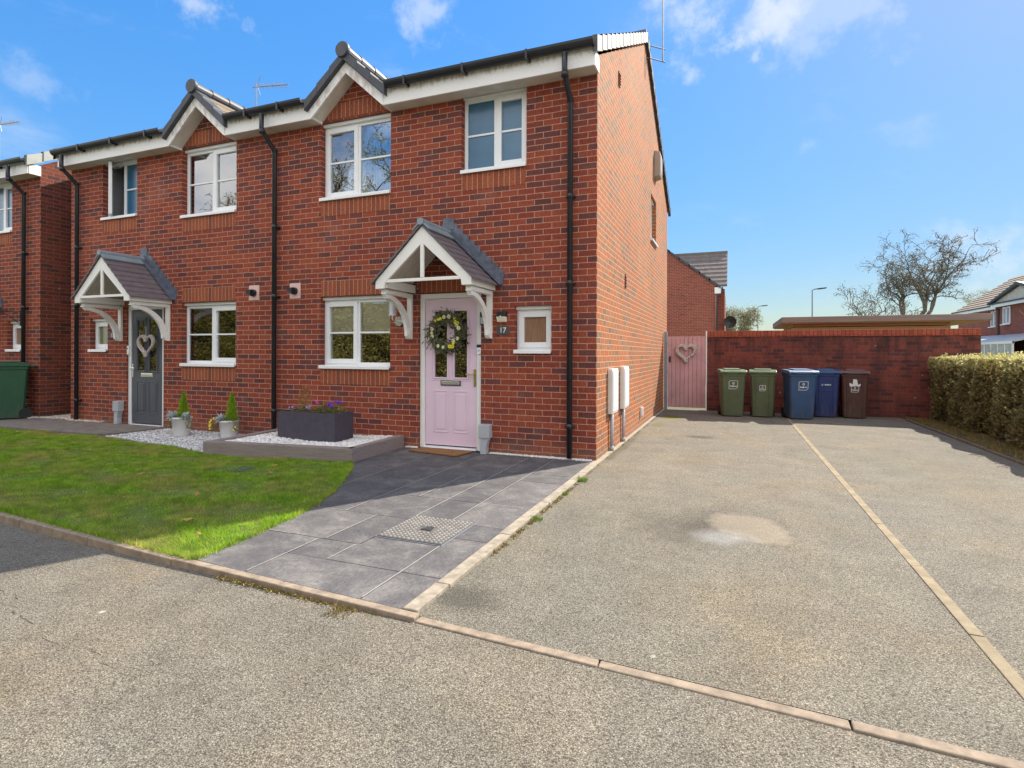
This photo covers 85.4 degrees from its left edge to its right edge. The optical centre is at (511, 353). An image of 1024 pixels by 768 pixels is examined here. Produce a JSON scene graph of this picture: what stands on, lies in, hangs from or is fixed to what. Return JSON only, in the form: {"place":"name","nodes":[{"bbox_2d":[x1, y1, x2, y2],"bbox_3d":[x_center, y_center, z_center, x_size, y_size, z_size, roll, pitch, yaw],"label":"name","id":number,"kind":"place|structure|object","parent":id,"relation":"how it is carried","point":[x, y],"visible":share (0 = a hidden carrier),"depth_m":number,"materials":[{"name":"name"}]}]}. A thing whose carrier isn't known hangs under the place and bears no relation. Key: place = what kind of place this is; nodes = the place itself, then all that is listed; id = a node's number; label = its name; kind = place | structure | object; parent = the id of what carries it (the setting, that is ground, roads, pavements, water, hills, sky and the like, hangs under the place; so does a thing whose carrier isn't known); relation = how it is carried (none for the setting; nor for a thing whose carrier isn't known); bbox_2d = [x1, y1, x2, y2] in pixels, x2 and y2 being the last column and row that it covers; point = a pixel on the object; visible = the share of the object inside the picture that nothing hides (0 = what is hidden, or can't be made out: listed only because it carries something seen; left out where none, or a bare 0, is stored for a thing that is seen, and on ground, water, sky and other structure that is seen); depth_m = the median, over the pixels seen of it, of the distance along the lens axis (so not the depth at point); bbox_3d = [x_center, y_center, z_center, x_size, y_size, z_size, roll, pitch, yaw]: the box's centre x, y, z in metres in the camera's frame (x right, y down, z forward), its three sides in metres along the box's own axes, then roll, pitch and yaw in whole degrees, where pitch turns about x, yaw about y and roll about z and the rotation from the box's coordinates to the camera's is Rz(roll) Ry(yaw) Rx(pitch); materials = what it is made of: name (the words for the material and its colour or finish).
{"place":"outdoors","nodes":[
{"label":"outdoors","id":0,"kind":"place"},
{"bbox_2d":[0,418,166,436],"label":"concrete path","id":1,"kind":"structure","parent":0,"point":[102,429],"depth_m":9.31,"materials":[{"name":"grey concrete"}]},
{"bbox_2d":[0,361,35,418],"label":"wheelie bin","id":2,"kind":"object","parent":1,"relation":"on","point":[13,381],"visible":1,"depth_m":10.29,"materials":[{"name":"green plastic"}]},
{"bbox_2d":[28,414,104,422],"bbox_3d":[-8.389,1.216,10.542,2.526,0.041,0.757,0,0,17],"label":"pebble strip","id":3,"kind":"object","parent":1,"relation":"on","point":[66,416],"visible":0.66,"depth_m":10.42,"materials":[{"name":"white gravel"}]},
{"bbox_2d":[112,401,123,423],"bbox_3d":[-6.887,1.036,9.706,0.150,0.400,0.108,0,0,22],"label":"planter","id":4,"kind":"object","parent":1,"relation":"on","point":[118,408],"visible":1,"depth_m":9.67,"materials":[{"name":"grey plastic"}]},
{"bbox_2d":[0,427,348,559],"bbox_3d":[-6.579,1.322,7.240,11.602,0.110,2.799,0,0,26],"label":"lawn","id":5,"kind":"structure","parent":0,"point":[135,513],"depth_m":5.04,"materials":[{"name":"green plant"}]},
{"bbox_2d":[0,502,199,559],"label":"lawn fringe","id":6,"kind":"object","parent":5,"relation":"on","point":[66,525],"visible":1,"depth_m":3.87,"materials":[{"name":"green plant"}]},
{"bbox_2d":[212,465,255,471],"bbox_3d":[-3.088,1.279,6.142,0.410,0.020,0.260,0,0,22],"label":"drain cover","id":7,"kind":"object","parent":5,"relation":"on","point":[239,468],"visible":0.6,"depth_m":6.11,"materials":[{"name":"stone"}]},
{"bbox_2d":[190,458,354,559],"bbox_3d":[-1.765,1.256,4.974,0.418,0.060,3.158,0,0,2],"label":"lawn fringe","id":8,"kind":"object","parent":5,"relation":"on","point":[350,464],"visible":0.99,"depth_m":4.22,"materials":[{"name":"green plant"}]},
{"bbox_2d":[195,447,591,609],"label":"paved path","id":9,"kind":"structure","parent":0,"point":[368,561],"depth_m":4.23,"materials":[{"name":"grey stone"}]},
{"bbox_2d":[375,515,475,546],"bbox_3d":[-0.614,1.283,4.039,0.530,0.029,0.540,0,0,22],"label":"manhole cover","id":10,"kind":"object","parent":9,"relation":"on","point":[432,531],"visible":1,"depth_m":3.98,"materials":[{"name":"metal"}]},
{"bbox_2d":[409,447,473,456],"bbox_3d":[-0.945,1.270,7.168,0.818,0.018,0.384,0,0,22],"label":"doormat","id":11,"kind":"object","parent":9,"relation":"on","point":[447,452],"visible":1,"depth_m":7.13,"materials":[{"name":"brown fabric"}]},
{"bbox_2d":[405,446,591,461],"bbox_3d":[-0.256,1.278,7.100,2.609,0.029,0.090,0,0,22],"label":"pebble strip","id":12,"kind":"object","parent":9,"relation":"on","point":[563,458],"visible":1,"depth_m":6.85,"materials":[{"name":"white gravel"}]},
{"bbox_2d":[142,384,851,726],"bbox_3d":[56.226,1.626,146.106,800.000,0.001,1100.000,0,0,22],"label":"ground","id":13,"kind":"structure","parent":0,"point":[685,408],"depth_m":2.57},
{"bbox_2d":[0,151,71,416],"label":"semi detached house","id":14,"kind":"structure","parent":13,"relation":"on","point":[35,245],"depth_m":10.81,"materials":[{"name":"brick"}]},
{"bbox_2d":[0,182,11,232],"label":"window","id":15,"kind":"structure","parent":14,"relation":"in","point":[5,188],"depth_m":11.18,"materials":[{"name":"white plastic"}]},
{"bbox_2d":[0,311,20,325],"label":"basket bracket","id":16,"kind":"object","parent":14,"relation":"attached to","point":[11,317],"visible":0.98,"depth_m":10.75,"materials":[{"name":"black metal"}]},
{"bbox_2d":[0,116,21,131],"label":"tv aerial","id":17,"kind":"object","parent":14,"relation":"attached to","point":[11,122],"visible":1,"depth_m":16.02,"materials":[{"name":"metal"}]},
{"bbox_2d":[5,321,20,351],"bbox_3d":[-9.762,-0.332,10.968,0.491,0.601,0.195,0,0,22],"label":"window","id":18,"kind":"structure","parent":14,"relation":"in","point":[16,327],"depth_m":11.05,"materials":[{"name":"white plastic"}]},
{"bbox_2d":[49,79,302,433],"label":"semi detached house","id":19,"kind":"structure","parent":13,"relation":"on","point":[171,236],"depth_m":9.20,"materials":[{"name":"red brick"}]},
{"bbox_2d":[87,319,107,351],"bbox_3d":[-7.416,-0.323,10.039,0.491,0.601,0.195,0,0,22],"label":"window","id":20,"kind":"structure","parent":19,"relation":"in","point":[101,345],"depth_m":10.09,"materials":[{"name":"white plastic"}]},
{"bbox_2d":[100,159,136,220],"bbox_3d":[-6.913,-2.897,9.796,0.914,1.051,0.284,0,0,22],"label":"window","id":21,"kind":"structure","parent":19,"relation":"in","point":[130,166],"depth_m":9.83,"materials":[{"name":"white plastic"}]},
{"bbox_2d":[128,306,163,426],"bbox_3d":[-6.251,0.226,9.697,0.920,2.095,0.374,0,0,22],"label":"door","id":22,"kind":"structure","parent":19,"relation":"in","point":[145,374],"depth_m":9.59,"materials":[{"name":"grey plastic"}]},
{"bbox_2d":[136,335,154,356],"bbox_3d":[-6.272,-0.195,9.508,0.440,0.524,0.065,0,0,22],"label":"wicker heart","id":23,"kind":"object","parent":22,"relation":"hanging from","point":[145,353],"visible":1,"depth_m":9.49,"materials":[{"name":"beige wicker"}]},
{"bbox_2d":[179,301,235,366],"bbox_3d":[-4.902,-0.307,9.043,1.214,1.046,0.195,0,0,22],"label":"window","id":24,"kind":"structure","parent":19,"relation":"in","point":[211,326],"depth_m":9.08,"materials":[{"name":"white plastic"}]},
{"bbox_2d":[180,141,236,217],"bbox_3d":[-4.893,-2.805,9.043,1.214,1.151,0.195,0,0,22],"label":"window","id":25,"kind":"structure","parent":19,"relation":"in","point":[211,170],"depth_m":9.08,"materials":[{"name":"white plastic"}]},
{"bbox_2d":[253,77,288,106],"bbox_3d":[-5.399,-5.765,12.413,1.052,0.993,0.260,0,0,22],"label":"tv aerial","id":26,"kind":"object","parent":19,"relation":"attached to","point":[266,86],"visible":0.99,"depth_m":12.50,"materials":[{"name":"metal"}]},
{"bbox_2d":[203,429,403,461],"bbox_3d":[-2.700,1.213,7.312,2.129,0.195,1.459,0,0,22],"label":"raised bed","id":27,"kind":"object","parent":13,"relation":"on","point":[222,446],"visible":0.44,"depth_m":6.80,"materials":[{"name":"concrete"}]},
{"bbox_2d":[225,432,394,446],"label":"pebbles","id":28,"kind":"object","parent":27,"relation":"on","point":[272,437],"visible":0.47,"depth_m":7.26,"materials":[{"name":"white gravel"}]},
{"bbox_2d":[277,409,352,441],"bbox_3d":[-2.666,0.988,7.524,0.955,0.405,0.380,0,0,22],"label":"trough planter","id":29,"kind":"object","parent":28,"relation":"on","point":[315,426],"visible":0.82,"depth_m":7.35,"materials":[{"name":"grey plastic"}]},
{"bbox_2d":[288,406,302,410],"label":"flowering plant","id":30,"kind":"object","parent":29,"relation":"on","point":[292,407],"visible":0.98,"depth_m":7.61,"materials":[{"name":"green plant"}]},
{"bbox_2d":[297,386,310,411],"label":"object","id":31,"kind":"object","parent":29,"relation":"on","point":[303,409],"visible":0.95,"depth_m":7.58,"materials":[{"name":"green plant"}]},
{"bbox_2d":[306,405,316,411],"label":"flowering plant","id":32,"kind":"object","parent":29,"relation":"on","point":[310,409],"visible":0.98,"depth_m":7.53,"materials":[{"name":"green plant"}]},
{"bbox_2d":[315,400,322,412],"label":"flowering plant","id":33,"kind":"object","parent":29,"relation":"on","point":[316,402],"visible":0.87,"depth_m":7.46,"materials":[{"name":"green plant"}]},
{"bbox_2d":[318,404,335,412],"bbox_3d":[-2.488,0.744,7.454,0.286,0.130,0.201,0,0,22],"label":"bushy plant","id":34,"kind":"object","parent":29,"relation":"on","point":[323,410],"visible":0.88,"depth_m":7.42,"materials":[{"name":"green plant"}]},
{"bbox_2d":[327,400,347,413],"bbox_3d":[-2.326,0.716,7.387,0.241,0.187,0.226,0,0,22],"label":"flowering plant","id":35,"kind":"object","parent":29,"relation":"on","point":[334,407],"visible":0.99,"depth_m":7.34,"materials":[{"name":"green plant"}]},
{"bbox_2d":[259,29,670,460],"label":"semi detached house","id":36,"kind":"structure","parent":13,"relation":"on","point":[527,190],"depth_m":7.46,"materials":[{"name":"red brick"}]},
{"bbox_2d":[318,295,389,369],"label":"window","id":37,"kind":"structure","parent":36,"relation":"in","point":[357,328],"depth_m":8.15,"materials":[{"name":"white plastic"}]},
{"bbox_2d":[319,113,390,201],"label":"window","id":38,"kind":"structure","parent":36,"relation":"in","point":[357,151],"depth_m":8.03,"materials":[{"name":"white plastic"}]},
{"bbox_2d":[386,299,402,325],"bbox_3d":[-1.603,-0.554,7.539,0.190,0.367,0.253,0,0,22],"label":"wall lantern","id":39,"kind":"object","parent":36,"relation":"attached to","point":[392,311],"depth_m":7.49,"materials":[{"name":"silver metal"}]},
{"bbox_2d":[420,292,480,451],"bbox_3d":[-0.772,0.245,7.528,0.920,2.095,0.374,0,0,22],"label":"door","id":40,"kind":"structure","parent":36,"relation":"in","point":[450,385],"depth_m":7.42,"materials":[{"name":"pink paint"}]},
{"bbox_2d":[421,307,471,355],"bbox_3d":[-0.871,-0.285,7.335,0.764,0.665,0.152,0,0,22],"label":"door wreath","id":41,"kind":"object","parent":40,"relation":"hanging from","point":[446,316],"depth_m":7.33,"materials":[{"name":"green plant"}]},
{"bbox_2d":[477,345,480,353],"bbox_3d":[-0.429,-0.050,7.226,0.064,0.127,0.025,0,0,22],"label":"doorbell","id":42,"kind":"object","parent":36,"relation":"attached to","point":[478,350],"visible":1,"depth_m":7.21,"materials":[{"name":"white plastic"}]},
{"bbox_2d":[480,312,483,324],"bbox_3d":[-0.377,-0.449,7.163,0.068,0.165,0.049,0,0,22],"label":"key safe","id":43,"kind":"object","parent":36,"relation":"attached to","point":[481,321],"visible":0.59,"depth_m":7.15,"materials":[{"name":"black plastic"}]},
{"bbox_2d":[478,424,491,453],"bbox_3d":[-0.344,1.109,7.115,0.150,0.400,0.108,0,0,22],"label":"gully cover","id":44,"kind":"object","parent":36,"relation":"attached to","point":[485,433],"visible":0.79,"depth_m":7.08,"materials":[{"name":"grey plastic"}]},
{"bbox_2d":[460,87,526,173],"bbox_3d":[-0.221,-2.873,7.194,0.914,1.051,0.195,0,0,22],"label":"window","id":45,"kind":"structure","parent":36,"relation":"in","point":[495,123],"depth_m":7.22,"materials":[{"name":"white plastic"}]},
{"bbox_2d":[496,311,506,321],"bbox_3d":[-0.135,-0.465,7.046,0.125,0.139,0.087,0,0,22],"label":"security light","id":46,"kind":"object","parent":36,"relation":"attached to","point":[501,316],"visible":1,"depth_m":7.03,"materials":[{"name":"black plastic"}]},
{"bbox_2d":[497,326,508,334],"bbox_3d":[-0.117,-0.292,7.078,0.170,0.110,0.014,0,0,22],"label":"number plaque","id":47,"kind":"object","parent":36,"relation":"attached to","point":[502,330],"visible":1,"depth_m":7.07,"materials":[{"name":"stone"}]},
{"bbox_2d":[513,305,550,353],"bbox_3d":[0.280,-0.297,6.992,0.491,0.601,0.195,0,0,22],"label":"window","id":48,"kind":"structure","parent":36,"relation":"in","point":[533,322],"depth_m":7.03,"materials":[{"name":"white plastic"}]},
{"bbox_2d":[651,199,657,247],"bbox_3d":[2.863,-2.715,11.433,0.195,0.940,0.850,0,0,22],"label":"window","id":49,"kind":"structure","parent":36,"relation":"in","point":[652,204],"depth_m":11.74,"materials":[{"name":"white plastic"}]},
{"bbox_2d":[647,0,665,62],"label":"tv aerial","id":50,"kind":"object","parent":36,"relation":"attached to","point":[663,49],"visible":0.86,"depth_m":10.53,"materials":[{"name":"metal"}]},
{"bbox_2d":[403,408,664,617],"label":"path kerb","id":51,"kind":"structure","parent":13,"relation":"on","point":[427,597],"depth_m":3.69,"materials":[{"name":"beige concrete"}]},
{"bbox_2d":[726,304,763,330],"bbox_3d":[15.713,-1.159,39.597,4.346,5.166,3.920,0,0,22],"label":"tree","id":52,"kind":"object","parent":13,"relation":"on","point":[747,321],"visible":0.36,"depth_m":39.50,"materials":[{"name":"green plant"}]},
{"bbox_2d":[811,287,826,316],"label":"street lamp","id":53,"kind":"object","parent":13,"relation":"on","point":[812,300],"visible":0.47,"depth_m":43.95,"materials":[{"name":"metal"}]},
{"bbox_2d":[707,328,981,417],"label":"garden wall","id":54,"kind":"structure","parent":13,"relation":"on","point":[894,362],"depth_m":11.66,"materials":[{"name":"brick"}]},
{"bbox_2d":[664,331,706,410],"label":"garden gate","id":55,"kind":"structure","parent":54,"relation":"attached to","point":[684,384],"depth_m":12.89,"materials":[{"name":"wood"}]},
{"bbox_2d":[675,344,696,362],"bbox_3d":[4.025,-0.067,12.852,0.508,0.572,0.098,0,0,22],"label":"wicker heart","id":56,"kind":"object","parent":55,"relation":"hanging from","point":[682,356],"visible":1,"depth_m":12.82,"materials":[{"name":"beige wicker"}]},
{"bbox_2d":[833,281,931,315],"bbox_3d":[24.892,-1.710,37.563,6.222,6.459,4.695,0,0,-31],"label":"bare tree","id":57,"kind":"object","parent":13,"relation":"on","point":[865,293],"visible":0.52,"depth_m":37.03,"materials":[{"name":"brown plant"}]},
{"bbox_2d":[773,313,992,329],"bbox_3d":[9.428,0.165,14.816,4.270,2.135,3.400,0,0,22],"label":"garden room","id":58,"kind":"object","parent":13,"relation":"on","point":[938,321],"visible":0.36,"depth_m":13.36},
{"bbox_2d":[857,227,1001,314],"bbox_3d":[28.242,-3.413,38.395,8.224,9.956,7.454,0,0,22],"label":"ash tree","id":59,"kind":"object","parent":13,"relation":"on","point":[932,288],"visible":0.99,"depth_m":37.73,"materials":[{"name":"grey plant"}]},
{"bbox_2d":[959,288,990,306],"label":"bare tree","id":60,"kind":"object","parent":13,"relation":"on","point":[964,300],"visible":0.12,"depth_m":70.04,"materials":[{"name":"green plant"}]},
{"bbox_2d":[0,522,998,767],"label":"road","id":61,"kind":"structure","parent":0,"point":[236,675],"depth_m":2.12,"materials":[{"name":"grey asphalt"}]},
{"bbox_2d":[1,590,140,676],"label":"road crack","id":62,"kind":"object","parent":61,"relation":"on","point":[56,643],"visible":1,"depth_m":2.54,"materials":[{"name":"grey asphalt"}]},
{"bbox_2d":[214,575,382,618],"bbox_3d":[-1.195,1.302,2.987,1.210,0.026,0.061,0,0,25],"label":"moss","id":63,"kind":"object","parent":61,"relation":"on","point":[275,590],"visible":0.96,"depth_m":3.01,"materials":[{"name":"green plant"}]},
{"bbox_2d":[323,600,355,618],"bbox_3d":[-0.851,1.284,2.792,0.171,0.045,0.154,0,0,22],"label":"weed","id":64,"kind":"object","parent":61,"relation":"on","point":[339,610],"visible":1,"depth_m":2.80,"materials":[{"name":"plant"}]},
{"bbox_2d":[0,512,1023,767],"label":"kerb","id":65,"kind":"structure","parent":61,"relation":"on","point":[68,534],"depth_m":2.51,"materials":[{"name":"concrete"}]},
{"bbox_2d":[0,0,1023,330],"label":"sky","id":66,"kind":"structure","parent":0,"point":[796,135],"materials":[{"name":"blue"}]},
{"bbox_2d":[667,249,727,383],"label":"brick house","id":67,"kind":"structure","parent":0,"point":[696,297],"depth_m":26.45,"materials":[{"name":"red brick"},{"name":"dark grey roof tile"}]},
{"bbox_2d":[724,316,736,327],"bbox_3d":[10.816,-1.562,27.740,0.391,0.600,0.659,0,0,-35],"label":"satellite dish","id":68,"kind":"object","parent":67,"relation":"attached to","point":[730,321],"visible":1,"depth_m":27.74,"materials":[{"name":"black metal"}]},
{"bbox_2d":[419,409,1023,761],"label":"driveway","id":69,"kind":"structure","parent":0,"point":[747,553],"depth_m":3.30,"materials":[{"name":"grey asphalt"}]},
{"bbox_2d":[530,513,542,521],"bbox_3d":[0.188,1.278,4.332,0.161,0.045,0.130,0,0,22],"label":"weed","id":70,"kind":"object","parent":69,"relation":"on","point":[536,517],"visible":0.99,"depth_m":4.32,"materials":[{"name":"green plant"}]},
{"bbox_2d":[490,415,658,556],"bbox_3d":[1.483,1.298,7.635,0.084,0.027,8.843,0,0,22],"label":"moss","id":71,"kind":"object","parent":69,"relation":"on","point":[531,522],"visible":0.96,"depth_m":4.54,"materials":[{"name":"plant"}]},
{"bbox_2d":[573,475,587,481],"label":"weed","id":72,"kind":"object","parent":69,"relation":"on","point":[582,479],"visible":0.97,"depth_m":5.66,"materials":[{"name":"green plant"}]},
{"bbox_2d":[717,368,746,415],"bbox_3d":[4.623,0.814,11.698,0.520,1.001,0.636,0,0,13],"label":"wheelie bin","id":73,"kind":"object","parent":69,"relation":"on","point":[731,389],"visible":1,"depth_m":11.48,"materials":[{"name":"green plastic"}]},
{"bbox_2d":[749,368,776,416],"bbox_3d":[5.220,0.816,11.569,0.520,1.001,0.636,0,0,24],"label":"wheelie bin","id":74,"kind":"object","parent":69,"relation":"on","point":[762,380],"visible":1,"depth_m":11.36,"materials":[{"name":"green plastic"}]},
{"bbox_2d":[781,368,819,418],"bbox_3d":[5.808,0.813,11.229,0.556,1.011,0.660,0,0,10],"label":"wheelie bin","id":75,"kind":"object","parent":69,"relation":"on","point":[799,386],"visible":1,"depth_m":11.01,"materials":[{"name":"blue plastic"}]},
{"bbox_2d":[812,368,840,416],"bbox_3d":[6.519,0.821,11.593,0.520,1.001,0.636,0,0,20],"label":"wheelie bin","id":76,"kind":"object","parent":69,"relation":"on","point":[826,393],"visible":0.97,"depth_m":11.37,"materials":[{"name":"blue plastic"}]},
{"bbox_2d":[838,369,870,417],"bbox_3d":[7.013,0.822,11.397,0.520,1.001,0.636,0,0,26],"label":"wheelie bin","id":77,"kind":"object","parent":69,"relation":"on","point":[853,389],"visible":0.98,"depth_m":11.20,"materials":[{"name":"brown plastic"}]},
{"bbox_2d":[786,418,1023,699],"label":"driveway edging","id":78,"kind":"object","parent":69,"relation":"on","point":[1010,674],"visible":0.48,"depth_m":2.97,"materials":[{"name":"beige concrete"}]},
{"bbox_2d":[906,419,1023,465],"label":"verge edging","id":79,"kind":"object","parent":69,"relation":"on","point":[977,446],"visible":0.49,"depth_m":7.95,"materials":[{"name":"grey concrete"}]},
{"bbox_2d":[902,416,1023,461],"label":"verge","id":80,"kind":"structure","parent":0,"point":[998,442],"depth_m":8.63,"materials":[{"name":"green plant"}]},
{"bbox_2d":[928,346,1023,447],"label":"hedge","id":81,"kind":"object","parent":80,"relation":"on","point":[982,393],"visible":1,"depth_m":8.82,"materials":[{"name":"green plant"}]},
{"bbox_2d":[951,275,1023,355],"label":"house","id":82,"kind":"structure","parent":0,"point":[1003,329],"depth_m":39.27,"materials":[{"name":"brick"}]},
{"bbox_2d":[988,311,995,327],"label":"window","id":83,"kind":"structure","parent":82,"relation":"in","point":[993,322],"depth_m":43.29,"materials":[{"name":"white plastic"}]},
{"bbox_2d":[1000,306,1010,324],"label":"window","id":84,"kind":"structure","parent":82,"relation":"in","point":[1006,310],"depth_m":39.29,"materials":[{"name":"white plastic"}]},
{"label":"gravel bed","id":85,"kind":"structure","parent":0,"visible":0},
{"bbox_2d":[105,428,242,451],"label":"gravel","id":86,"kind":"structure","parent":85,"relation":"on","point":[194,440],"depth_m":8.29,"materials":[{"name":"white gravel"}]},
{"bbox_2d":[171,416,192,436],"bbox_3d":[-5.061,1.117,8.505,0.295,0.290,0.295,0,0,22],"label":"plant pot","id":87,"kind":"object","parent":86,"relation":"on","point":[179,426],"visible":0.83,"depth_m":8.40,"materials":[{"name":"ceramic"}]},
{"bbox_2d":[165,411,177,420],"bbox_3d":[-5.165,0.940,8.444,0.244,0.164,0.268,0,0,22],"label":"silver plant","id":88,"kind":"object","parent":87,"relation":"in","point":[172,414],"visible":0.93,"depth_m":8.41,"materials":[{"name":"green plant"}]},
{"bbox_2d":[175,391,191,417],"bbox_3d":[-5.043,0.794,8.514,0.216,0.417,0.218,0,0,22],"label":"conifer","id":89,"kind":"object","parent":87,"relation":"in","point":[182,405],"visible":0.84,"depth_m":8.49,"materials":[{"name":"green plant"}]},
{"bbox_2d":[181,411,191,418],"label":"silver plant","id":90,"kind":"object","parent":87,"relation":"in","point":[184,415],"visible":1,"depth_m":8.40,"materials":[{"name":"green plant"}]},
{"bbox_2d":[218,420,238,436],"bbox_3d":[-4.301,1.140,8.441,0.302,0.250,0.302,0,0,22],"label":"plant pot","id":91,"kind":"object","parent":86,"relation":"on","point":[225,427],"visible":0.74,"depth_m":8.33,"materials":[{"name":"ceramic"}]},
{"bbox_2d":[208,417,218,429],"bbox_3d":[-4.500,1.071,8.411,0.186,0.205,0.140,0,0,-21],"label":"pansy","id":92,"kind":"object","parent":91,"relation":"in","point":[209,425],"visible":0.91,"depth_m":8.39,"materials":[{"name":"yellow plant"}]},
{"bbox_2d":[214,413,225,422],"bbox_3d":[-4.391,0.974,8.363,0.223,0.158,0.222,0,0,22],"label":"silver plant","id":93,"kind":"object","parent":91,"relation":"in","point":[219,418],"visible":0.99,"depth_m":8.34,"materials":[{"name":"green plant"}]},
{"bbox_2d":[224,393,238,420],"bbox_3d":[-4.266,0.817,8.441,0.234,0.456,0.235,0,0,22],"label":"conifer","id":94,"kind":"object","parent":91,"relation":"in","point":[233,409],"visible":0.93,"depth_m":8.42,"materials":[{"name":"green plant"}]}
]}

